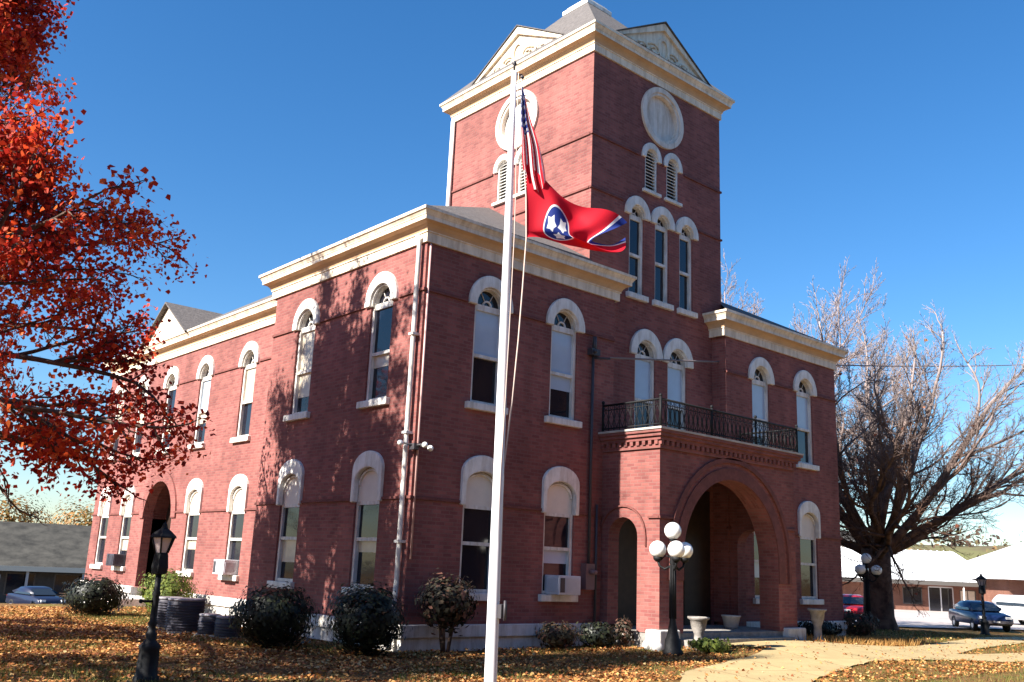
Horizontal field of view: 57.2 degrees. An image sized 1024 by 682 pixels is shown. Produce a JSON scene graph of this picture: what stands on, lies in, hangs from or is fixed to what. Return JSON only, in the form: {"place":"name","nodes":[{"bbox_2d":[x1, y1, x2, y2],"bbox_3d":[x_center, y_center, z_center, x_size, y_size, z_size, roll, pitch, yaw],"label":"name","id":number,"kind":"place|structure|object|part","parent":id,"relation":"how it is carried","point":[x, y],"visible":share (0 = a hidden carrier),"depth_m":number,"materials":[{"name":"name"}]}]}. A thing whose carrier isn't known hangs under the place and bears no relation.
{"place":"outdoors","nodes":[
{"label":"outdoors","id":0,"kind":"place"},
{"bbox_2d":[0,604,1023,681],"bbox_3d":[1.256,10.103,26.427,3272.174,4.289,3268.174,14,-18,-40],"label":"ground","id":1,"kind":"structure","parent":0,"point":[993,632],"depth_m":16.68,"materials":[{"name":"brown plant"}]},
{"bbox_2d":[0,330,32,447],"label":"maple tree","id":2,"kind":"object","parent":1,"relation":"on","point":[4,407],"visible":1,"depth_m":11.14,"materials":[{"name":"red plant"}]},
{"bbox_2d":[0,484,54,523],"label":"autumn tree","id":3,"kind":"object","parent":1,"relation":"on","point":[8,517],"visible":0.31,"depth_m":97.86,"materials":[{"name":"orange plant"}]},
{"bbox_2d":[0,521,91,602],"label":"shop","id":4,"kind":"structure","parent":1,"relation":"on","point":[53,556],"depth_m":78.92,"materials":[{"name":"grey"}]},
{"bbox_2d":[3,572,35,594],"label":"window","id":5,"kind":"structure","parent":4,"relation":"in","point":[13,580],"depth_m":76.80,"materials":[{"name":"grey glass"}]},
{"bbox_2d":[52,574,81,595],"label":"window","id":6,"kind":"structure","parent":4,"relation":"in","point":[58,585],"depth_m":78.49,"materials":[{"name":"grey glass"}]},
{"bbox_2d":[46,497,94,525],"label":"autumn tree","id":7,"kind":"object","parent":1,"relation":"on","point":[83,515],"visible":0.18,"depth_m":98.90,"materials":[{"name":"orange plant"}]},
{"bbox_2d":[59,573,133,616],"bbox_3d":[-10.390,6.362,23.400,1.696,1.108,1.692,14,-18,-40],"label":"shrub","id":8,"kind":"object","parent":1,"relation":"on","point":[92,596],"visible":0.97,"depth_m":22.96,"materials":[{"name":"green plant"}]},
{"bbox_2d":[0,0,216,525],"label":"maple tree","id":9,"kind":"object","parent":1,"relation":"on","point":[28,167],"visible":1,"depth_m":16.53,"materials":[{"name":"red plant"}]},
{"bbox_2d":[132,522,176,681],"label":"lantern post","id":10,"kind":"object","parent":1,"relation":"on","point":[164,537],"visible":1,"depth_m":12.26,"materials":[{"name":"black metal"}]},
{"bbox_2d":[142,579,190,613],"bbox_3d":[-8.686,6.528,23.628,1.180,1.039,1.480,14,-18,-40],"label":"shrub","id":11,"kind":"object","parent":1,"relation":"on","point":[167,591],"visible":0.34,"depth_m":23.44,"materials":[{"name":"green plant"}]},
{"bbox_2d":[137,564,199,608],"bbox_3d":[-9.522,6.905,26.160,1.834,1.414,1.869,14,-18,-40],"label":"shrub","id":12,"kind":"object","parent":1,"relation":"on","point":[174,577],"visible":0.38,"depth_m":25.83,"materials":[{"name":"green plant"}]},
{"bbox_2d":[156,596,184,628],"bbox_3d":[-7.541,5.998,20.607,0.682,0.735,0.682,14,-18,-40],"label":"condenser","id":13,"kind":"object","parent":1,"relation":"on","point":[162,610],"visible":0.2,"depth_m":20.34,"materials":[{"name":"metal"}]},
{"bbox_2d":[156,597,205,634],"bbox_3d":[-6.915,5.831,19.843,0.836,0.755,0.836,14,-18,-40],"label":"condenser","id":14,"kind":"object","parent":1,"relation":"on","point":[182,614],"visible":0.88,"depth_m":19.54,"materials":[{"name":"metal"}]},
{"bbox_2d":[193,613,221,636],"bbox_3d":[-6.212,5.852,19.248,0.484,0.495,0.484,14,-18,-40],"label":"condenser","id":15,"kind":"object","parent":1,"relation":"on","point":[206,623],"visible":0.72,"depth_m":19.07,"materials":[{"name":"metal"}]},
{"bbox_2d":[208,615,243,639],"bbox_3d":[-5.706,5.774,18.834,0.550,0.495,0.550,14,-18,-40],"label":"condenser","id":16,"kind":"object","parent":1,"relation":"on","point":[221,626],"visible":0.69,"depth_m":18.63,"materials":[{"name":"metal"}]},
{"bbox_2d":[220,581,325,649],"bbox_3d":[-4.435,5.080,17.348,1.776,1.266,1.755,14,-18,-40],"label":"shrub","id":17,"kind":"object","parent":1,"relation":"on","point":[266,619],"visible":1,"depth_m":16.92,"materials":[{"name":"green plant"}]},
{"bbox_2d":[322,573,412,657],"bbox_3d":[-2.510,4.845,16.489,1.588,1.479,1.496,14,-18,-40],"label":"shrub","id":18,"kind":"object","parent":1,"relation":"on","point":[371,629],"visible":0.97,"depth_m":16.11,"materials":[{"name":"green plant"}]},
{"bbox_2d":[414,568,479,654],"bbox_3d":[-1.179,5.118,17.697,1.507,1.620,1.020,14,-18,-40],"label":"shrub","id":19,"kind":"object","parent":1,"relation":"on","point":[448,604],"visible":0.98,"depth_m":17.43,"materials":[{"name":"green plant"}]},
{"bbox_2d":[80,0,848,651],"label":"courthouse","id":20,"kind":"structure","parent":1,"relation":"on","point":[344,392],"depth_m":22.82,"materials":[{"name":"red brick"}]},
{"bbox_2d":[89,487,112,568],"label":"window","id":21,"kind":"structure","parent":20,"relation":"in","point":[106,510],"depth_m":34.19,"materials":[{"name":"white paint"}]},
{"bbox_2d":[106,554,126,565],"bbox_3d":[-13.505,7.470,32.021,0.475,0.400,0.684,14,-18,-40],"label":"air conditioner","id":22,"kind":"object","parent":20,"relation":"on","point":[115,559],"visible":0.99,"depth_m":31.79,"materials":[{"name":"grey metal"}]},
{"bbox_2d":[110,383,125,458],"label":"window","id":23,"kind":"structure","parent":20,"relation":"in","point":[119,389],"depth_m":35.16,"materials":[{"name":"white paint"}]},
{"bbox_2d":[111,486,135,570],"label":"window","id":24,"kind":"structure","parent":20,"relation":"in","point":[128,508],"depth_m":32.55,"materials":[{"name":"white glass"}]},
{"bbox_2d":[129,376,149,458],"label":"window","id":25,"kind":"structure","parent":20,"relation":"in","point":[136,452],"depth_m":33.37,"materials":[{"name":"white paint"}]},
{"bbox_2d":[154,366,179,454],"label":"window","id":26,"kind":"structure","parent":20,"relation":"in","point":[174,376],"depth_m":31.64,"materials":[{"name":"white paint"}]},
{"bbox_2d":[166,501,170,529],"bbox_3d":[-10.974,6.517,30.753,0.100,3.640,2.320,14,-18,-40],"label":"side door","id":27,"kind":"structure","parent":20,"relation":"in","point":[168,519],"depth_m":31.64,"materials":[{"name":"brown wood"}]},
{"bbox_2d":[176,478,203,576],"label":"window","id":28,"kind":"structure","parent":20,"relation":"in","point":[196,485],"depth_m":28.46,"materials":[{"name":"white paint"}]},
{"bbox_2d":[187,355,214,449],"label":"window","id":29,"kind":"structure","parent":20,"relation":"in","point":[206,369],"depth_m":29.57,"materials":[{"name":"white glass"}]},
{"bbox_2d":[212,559,238,574],"bbox_3d":[-7.859,6.209,25.767,0.475,0.400,0.684,14,-18,-40],"label":"air conditioner","id":30,"kind":"object","parent":20,"relation":"on","point":[224,567],"visible":1,"depth_m":25.55,"materials":[{"name":"grey metal"}]},
{"bbox_2d":[218,474,248,580],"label":"window","id":31,"kind":"structure","parent":20,"relation":"in","point":[240,497],"depth_m":26.30,"materials":[{"name":"white paint"}]},
{"bbox_2d":[230,341,259,442],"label":"window","id":32,"kind":"structure","parent":20,"relation":"in","point":[250,355],"depth_m":27.33,"materials":[{"name":"white paint"}]},
{"bbox_2d":[267,459,304,588],"bbox_3d":[-5.109,4.183,21.561,0.280,2.910,1.120,14,-18,-40],"label":"window","id":33,"kind":"structure","parent":20,"relation":"in","point":[291,489],"depth_m":21.65,"materials":[{"name":"white paint"}]},
{"bbox_2d":[283,298,319,421],"bbox_3d":[-4.949,0.435,22.461,0.280,2.965,1.220,14,-18,-40],"label":"window","id":34,"kind":"structure","parent":20,"relation":"in","point":[307,316],"depth_m":22.56,"materials":[{"name":"white glass"}]},
{"bbox_2d":[341,451,384,594],"bbox_3d":[-2.962,3.703,19.182,0.280,2.910,1.120,14,-18,-40],"label":"window","id":35,"kind":"structure","parent":20,"relation":"in","point":[369,484],"depth_m":19.29,"materials":[{"name":"white paint"}]},
{"bbox_2d":[356,271,398,408],"bbox_3d":[-2.802,-0.045,20.083,0.280,2.965,1.220,14,-18,-40],"label":"window","id":36,"kind":"structure","parent":20,"relation":"in","point":[381,293],"depth_m":20.17,"materials":[{"name":"white glass"}]},
{"bbox_2d":[459,455,503,600],"bbox_3d":[-0.689,3.801,19.185,1.120,2.910,0.280,14,-18,-40],"label":"window","id":37,"kind":"structure","parent":20,"relation":"in","point":[476,487],"depth_m":19.21,"materials":[{"name":"glass"}]},
{"bbox_2d":[464,276,512,414],"bbox_3d":[-0.528,0.053,20.086,1.220,2.965,0.280,14,-18,-40],"label":"window","id":38,"kind":"structure","parent":20,"relation":"in","point":[485,293],"depth_m":20.12,"materials":[{"name":"white glass"}]},
{"bbox_2d":[492,154,507,206],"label":"louvre window","id":39,"kind":"structure","parent":20,"relation":"in","point":[500,167],"depth_m":26.75,"materials":[{"name":"white paint"}]},
{"bbox_2d":[513,147,525,198],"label":"louvre window","id":40,"kind":"structure","parent":20,"relation":"in","point":[521,185],"depth_m":26.09,"materials":[{"name":"white paint"}]},
{"bbox_2d":[538,466,579,601],"bbox_3d":[1.001,4.220,20.627,1.120,2.910,0.280,14,-18,-40],"label":"window","id":41,"kind":"structure","parent":20,"relation":"in","point":[559,502],"depth_m":20.71,"materials":[{"name":"white glass"}]},
{"bbox_2d":[544,575,580,594],"bbox_3d":[1.096,5.268,20.259,0.684,0.400,0.475,14,-18,-40],"label":"air conditioner","id":42,"kind":"object","parent":20,"relation":"on","point":[561,585],"visible":1,"depth_m":20.06,"materials":[{"name":"grey metal"}]},
{"bbox_2d":[544,298,584,428],"bbox_3d":[1.161,0.472,21.527,1.220,2.965,0.280,14,-18,-40],"label":"window","id":43,"kind":"structure","parent":20,"relation":"in","point":[566,319],"depth_m":21.59,"materials":[{"name":"white glass"}]},
{"bbox_2d":[624,196,650,302],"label":"window","id":44,"kind":"structure","parent":20,"relation":"in","point":[638,210],"depth_m":24.70,"materials":[{"name":"white glass"}]},
{"bbox_2d":[629,329,662,427],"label":"window","id":45,"kind":"structure","parent":20,"relation":"in","point":[644,343],"depth_m":24.17,"materials":[{"name":"white glass"}]},
{"bbox_2d":[642,143,661,197],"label":"louvre window","id":46,"kind":"structure","parent":20,"relation":"in","point":[652,155],"depth_m":25.62,"materials":[{"name":"white paint"}]},
{"bbox_2d":[650,206,674,310],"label":"window","id":47,"kind":"structure","parent":20,"relation":"in","point":[663,220],"depth_m":25.35,"materials":[{"name":"white glass"}]},
{"bbox_2d":[618,491,710,625],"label":"wall","id":48,"kind":"structure","parent":20,"relation":"in","point":[696,583],"depth_m":23.96,"materials":[{"name":"red brick"}]},
{"bbox_2d":[663,153,682,207],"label":"louvre window","id":49,"kind":"structure","parent":20,"relation":"in","point":[671,161],"depth_m":26.19,"materials":[{"name":"white paint"}]},
{"bbox_2d":[663,338,693,429],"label":"window","id":50,"kind":"structure","parent":20,"relation":"in","point":[677,349],"depth_m":25.01,"materials":[{"name":"white glass"}]},
{"bbox_2d":[675,217,698,318],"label":"window","id":51,"kind":"structure","parent":20,"relation":"in","point":[687,231],"depth_m":26.00,"materials":[{"name":"white glass"}]},
{"bbox_2d":[721,615,740,628],"bbox_3d":[5.358,6.869,22.950,0.480,0.310,0.473,14,-18,-40],"label":"planter","id":52,"kind":"object","parent":20,"relation":"on","point":[730,621],"visible":1,"depth_m":22.79,"materials":[{"name":"grey concrete"}]},
{"bbox_2d":[753,531,759,603],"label":"window","id":53,"kind":"structure","parent":20,"relation":"in","point":[756,600],"depth_m":25.40,"materials":[{"name":"white paint"}]},
{"bbox_2d":[748,357,774,446],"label":"window","id":54,"kind":"structure","parent":20,"relation":"in","point":[760,372],"depth_m":26.71,"materials":[{"name":"white glass"}]},
{"bbox_2d":[793,370,819,470],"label":"window","id":55,"kind":"structure","parent":20,"relation":"in","point":[804,386],"depth_m":28.05,"materials":[{"name":"white paint"}]},
{"bbox_2d":[797,501,823,604],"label":"window","id":56,"kind":"structure","parent":20,"relation":"in","point":[809,525],"depth_m":27.13,"materials":[{"name":"white glass"}]},
{"bbox_2d":[610,357,1022,366],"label":"power cable","id":57,"kind":"object","parent":20,"relation":"attached to","point":[718,362],"visible":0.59,"depth_m":25.38,"materials":[{"name":"grey plastic"}]},
{"bbox_2d":[484,60,526,681],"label":"flagpole","id":58,"kind":"object","parent":1,"relation":"on","point":[496,610],"visible":1,"depth_m":10.24,"materials":[{"name":"metal"}]},
{"bbox_2d":[521,87,545,190],"bbox_3d":[0.251,-2.372,10.998,0.331,1.340,0.141,3,-14,-1],"label":"national flag","id":59,"kind":"object","parent":58,"relation":"hanging from","point":[532,156],"visible":1,"depth_m":10.96,"materials":[{"name":"fabric"}]},
{"bbox_2d":[526,164,626,252],"bbox_3d":[0.772,-1.548,10.815,1.220,1.028,0.372,5,-14,-11],"label":"state flag","id":60,"kind":"object","parent":58,"relation":"attached to","point":[553,215],"visible":1,"depth_m":10.81,"materials":[{"name":"fabric"}]},
{"bbox_2d":[0,606,1023,681],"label":"fallen leaves","id":61,"kind":"object","parent":1,"relation":"on","point":[86,653],"visible":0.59,"depth_m":16.07,"materials":[{"name":"brown plant"}]},
{"bbox_2d":[533,620,582,649],"bbox_3d":[0.930,6.067,19.286,0.977,0.657,1.013,14,-18,-40],"label":"shrub","id":62,"kind":"object","parent":1,"relation":"on","point":[557,635],"visible":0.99,"depth_m":19.05,"materials":[{"name":"green plant"}]},
{"bbox_2d":[575,619,621,648],"bbox_3d":[1.843,6.244,19.912,1.085,0.637,0.974,14,-18,-40],"label":"shrub","id":63,"kind":"object","parent":1,"relation":"on","point":[599,634],"visible":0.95,"depth_m":19.66,"materials":[{"name":"green plant"}]},
{"bbox_2d":[611,617,634,647],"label":"shrub","id":64,"kind":"object","parent":1,"relation":"on","point":[623,626],"visible":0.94,"depth_m":20.05,"materials":[{"name":"green plant"}]},
{"bbox_2d":[642,640,649,649],"bbox_3d":[2.848,6.408,19.755,0.203,0.250,0.203,7,-14,-18],"label":"rock","id":65,"kind":"object","parent":1,"relation":"on","point":[646,644],"visible":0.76,"depth_m":19.68,"materials":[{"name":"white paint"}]},
{"bbox_2d":[651,641,663,651],"bbox_3d":[3.001,6.322,19.365,0.244,0.250,0.244,-4,-15,26],"label":"rock","id":66,"kind":"object","parent":1,"relation":"on","point":[657,646],"visible":0.77,"depth_m":19.29,"materials":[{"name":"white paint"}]},
{"bbox_2d":[649,522,692,656],"bbox_3d":[3.258,4.991,18.880,0.904,2.655,0.836,3,-14,-4],"label":"street lamp","id":67,"kind":"object","parent":1,"relation":"on","point":[678,551],"visible":1,"depth_m":18.89,"materials":[{"name":"black metal"}]},
{"bbox_2d":[687,616,709,650],"bbox_3d":[3.913,6.152,19.678,0.459,0.710,0.459,14,-18,-40],"label":"urn","id":68,"kind":"object","parent":1,"relation":"on","point":[698,625],"visible":0.71,"depth_m":19.59,"materials":[{"name":"stone"}]},
{"bbox_2d":[687,637,730,653],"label":"shrub","id":69,"kind":"object","parent":1,"relation":"on","point":[706,645],"visible":0.98,"depth_m":18.95,"materials":[{"name":"green plant"}]},
{"bbox_2d":[807,608,826,641],"bbox_3d":[7.527,7.024,23.106,0.459,0.830,0.459,14,-18,-40],"label":"urn","id":70,"kind":"object","parent":1,"relation":"on","point":[817,617],"visible":0.84,"depth_m":23.02,"materials":[{"name":"stone"}]},
{"bbox_2d":[797,620,844,637],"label":"shrub","id":71,"kind":"object","parent":1,"relation":"on","point":[829,628],"visible":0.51,"depth_m":25.22,"materials":[{"name":"green plant"}]},
{"bbox_2d":[721,254,956,533],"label":"bare tree","id":72,"kind":"object","parent":1,"relation":"on","point":[859,350],"visible":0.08,"depth_m":42.50,"materials":[{"name":"brown plant"}]},
{"bbox_2d":[842,609,880,636],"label":"shrub","id":73,"kind":"object","parent":1,"relation":"on","point":[863,624],"visible":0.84,"depth_m":27.60,"materials":[{"name":"green plant"}]},
{"bbox_2d":[855,553,881,632],"bbox_3d":[12.078,8.518,31.653,0.836,2.655,0.904,-5,-15,28],"label":"street lamp","id":74,"kind":"object","parent":1,"relation":"on","point":[860,569],"visible":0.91,"depth_m":31.65,"materials":[{"name":"black metal"}]},
{"bbox_2d":[798,633,940,645],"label":"tall dry grass","id":75,"kind":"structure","parent":1,"relation":"on","point":[872,640],"depth_m":24.00,"materials":[{"name":"plant"}]},
{"bbox_2d":[801,277,1023,630],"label":"bare tree","id":76,"kind":"object","parent":1,"relation":"on","point":[893,459],"visible":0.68,"depth_m":35.42,"materials":[{"name":"brown plant"}]},
{"bbox_2d":[976,574,990,634],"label":"lantern post","id":77,"kind":"object","parent":1,"relation":"on","point":[981,582],"visible":0.94,"depth_m":41.41,"materials":[{"name":"black metal"}]},
{"bbox_2d":[964,542,1023,602],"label":"hall","id":78,"kind":"structure","parent":1,"relation":"on","point":[1001,571],"depth_m":78.16,"materials":[{"name":"brick"}]},
{"bbox_2d":[0,0,1023,545],"label":"sky","id":79,"kind":"structure","parent":0,"point":[277,133],"materials":[{"name":"blue"}]},
{"bbox_2d":[680,637,1023,681],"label":"path","id":80,"kind":"structure","parent":0,"point":[810,664],"depth_m":19.37,"materials":[{"name":"concrete"}]},
{"bbox_2d":[852,609,1023,629],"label":"parking lot","id":81,"kind":"structure","parent":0,"point":[910,618],"depth_m":57.97,"materials":[{"name":"concrete"}]},
{"bbox_2d":[843,594,862,619],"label":"parked car","id":82,"kind":"object","parent":81,"relation":"on","point":[854,602],"visible":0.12,"depth_m":49.80,"materials":[{"name":"red paint"}]},
{"bbox_2d":[841,547,986,611],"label":"store","id":83,"kind":"structure","parent":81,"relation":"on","point":[948,584],"depth_m":80.27,"materials":[{"name":"brick"}]},
{"bbox_2d":[902,586,922,604],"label":"window","id":84,"kind":"structure","parent":83,"relation":"in","point":[907,599],"depth_m":80.16,"materials":[{"name":"grey glass"}]},
{"bbox_2d":[928,586,954,611],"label":"door","id":85,"kind":"structure","parent":83,"relation":"in","point":[940,598],"depth_m":80.14,"materials":[{"name":"glass"}]},
{"bbox_2d":[959,590,975,600],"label":"window","id":86,"kind":"structure","parent":83,"relation":"in","point":[969,594],"depth_m":80.24,"materials":[{"name":"grey"}]},
{"bbox_2d":[948,600,1013,631],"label":"parked car","id":87,"kind":"object","parent":81,"relation":"on","point":[967,611],"visible":0.81,"depth_m":49.34,"materials":[{"name":"blue paint"}]},
{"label":"side window","id":88,"kind":"part","parent":87,"relation":"part of","materials":[{"name":"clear glass"}]},
{"bbox_2d":[992,595,1023,624],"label":"parked suv","id":89,"kind":"object","parent":81,"relation":"on","point":[1012,606],"visible":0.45,"depth_m":57.55,"materials":[{"name":"white paint"}]},
{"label":"side window","id":90,"kind":"part","parent":89,"relation":"part of","materials":[{"name":"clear glass"}]},
{"bbox_2d":[906,544,1011,560],"bbox_3d":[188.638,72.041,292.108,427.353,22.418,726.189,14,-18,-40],"label":"hills","id":91,"kind":"structure","parent":0,"point":[974,551],"depth_m":295.97,"materials":[{"name":"green plant"}]},
{"bbox_2d":[908,526,1022,556],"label":"wood","id":92,"kind":"object","parent":91,"relation":"on","point":[977,541],"visible":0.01,"depth_m":304.19,"materials":[{"name":"green plant"}]},
{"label":"street","id":93,"kind":"structure","parent":0,"visible":0},
{"bbox_2d":[5,586,65,603],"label":"parked car","id":94,"kind":"object","parent":93,"relation":"on","point":[33,595],"visible":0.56,"depth_m":58.44,"materials":[{"name":"blue paint"}]},
{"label":"side window","id":95,"kind":"part","parent":94,"relation":"part of","materials":[{"name":"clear glass"}]}
]}

